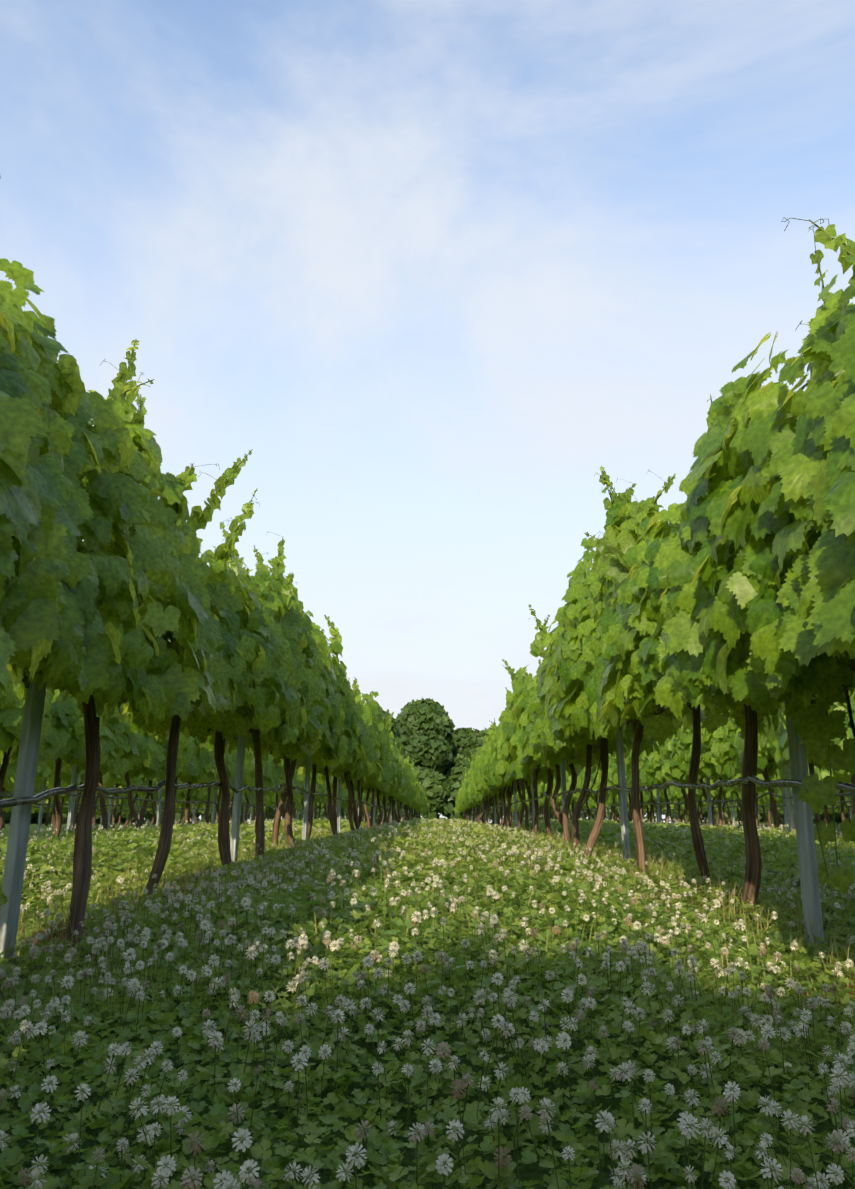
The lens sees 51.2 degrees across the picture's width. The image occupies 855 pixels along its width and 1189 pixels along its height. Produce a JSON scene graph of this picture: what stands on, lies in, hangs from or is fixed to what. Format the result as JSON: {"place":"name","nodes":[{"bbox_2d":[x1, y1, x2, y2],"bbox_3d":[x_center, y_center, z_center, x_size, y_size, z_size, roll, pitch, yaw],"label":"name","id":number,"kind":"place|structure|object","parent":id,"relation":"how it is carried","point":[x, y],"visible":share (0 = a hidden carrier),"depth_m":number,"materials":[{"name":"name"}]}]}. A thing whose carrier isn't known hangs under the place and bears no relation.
{"place":"outdoors","nodes":[
{"label":"outdoors","id":0,"kind":"place"},
{"bbox_2d":[0,823,854,1188],"bbox_3d":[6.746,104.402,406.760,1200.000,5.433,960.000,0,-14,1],"label":"terrain","id":1,"kind":"structure","parent":0,"point":[408,1159],"depth_m":1.60,"materials":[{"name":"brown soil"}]},
{"bbox_2d":[0,681,851,964],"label":"trellis posts","id":2,"kind":"object","parent":1,"relation":"on","point":[15,860],"visible":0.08,"depth_m":3.18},
{"bbox_2d":[77,701,769,783],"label":"vine ties","id":3,"kind":"object","parent":2,"relation":"attached to","point":[519,779],"visible":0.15,"depth_m":4.49,"materials":[{"name":"green plastic"}]},
{"bbox_2d":[0,774,854,816],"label":"drip irrigation hose","id":4,"kind":"object","parent":2,"relation":"attached to","point":[35,799],"visible":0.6,"depth_m":5.02,"materials":[{"name":"black plastic"}]},
{"bbox_2d":[0,663,854,814],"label":"trellis wires","id":5,"kind":"object","parent":2,"relation":"attached to","point":[345,799],"visible":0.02,"depth_m":5.54,"materials":[{"name":"grey metal"}]},
{"bbox_2d":[0,817,854,1188],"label":"clover","id":6,"kind":"object","parent":1,"relation":"on","point":[216,1117],"depth_m":1.86,"materials":[{"name":"green plant"}]},
{"bbox_2d":[0,657,854,1025],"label":"grapevine trunks","id":7,"kind":"object","parent":1,"relation":"on","point":[82,853],"visible":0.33,"depth_m":6.66,"materials":[{"name":"brown plant"}]},
{"bbox_2d":[0,746,852,814],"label":"vine leaves","id":8,"kind":"object","parent":7,"relation":"attached to","point":[412,795],"visible":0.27,"depth_m":23.71,"materials":[{"name":"green plant"}]},
{"bbox_2d":[0,177,854,909],"bbox_3d":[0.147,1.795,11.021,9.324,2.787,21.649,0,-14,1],"label":"vine shoot stems","id":9,"kind":"object","parent":7,"relation":"attached to","point":[585,533],"visible":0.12,"depth_m":3.72,"materials":[{"name":"green plant"}]},
{"bbox_2d":[0,258,854,768],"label":"vine leaves","id":10,"kind":"object","parent":9,"relation":"on","point":[746,554],"visible":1,"depth_m":3.06,"materials":[{"name":"green plant"}]},
{"bbox_2d":[22,656,853,758],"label":"grape bunches","id":11,"kind":"object","parent":7,"relation":"hanging from","point":[812,701],"visible":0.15,"depth_m":4.92,"materials":[{"name":"food"}]},
{"bbox_2d":[0,824,854,1188],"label":"clover flowers","id":12,"kind":"object","parent":1,"relation":"on","point":[502,1038],"visible":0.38,"depth_m":1.72,"materials":[{"name":"white plant"}]},
{"bbox_2d":[0,821,854,1078],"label":"grass","id":13,"kind":"structure","parent":1,"relation":"on","point":[797,913],"depth_m":2.97,"materials":[{"name":"green plant"}]},
{"bbox_2d":[20,839,854,1002],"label":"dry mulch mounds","id":14,"kind":"object","parent":1,"relation":"on","point":[63,936],"depth_m":3.21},
{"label":"distant tree trunks","id":15,"kind":"object","parent":1,"relation":"on","visible":0},
{"bbox_2d":[3,698,850,823],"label":"distant trees","id":16,"kind":"object","parent":15,"relation":"on","point":[432,742],"visible":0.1,"depth_m":75.15,"materials":[{"name":"green plant"}]},
{"bbox_2d":[0,635,854,795],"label":"vine leaves","id":17,"kind":"object","parent":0,"point":[371,758],"visible":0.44,"depth_m":11.13,"materials":[{"name":"green plant"}]},
{"bbox_2d":[0,0,854,822],"label":"sky","id":18,"kind":"structure","parent":0,"point":[442,267],"materials":[{"name":"blue"}]}
]}

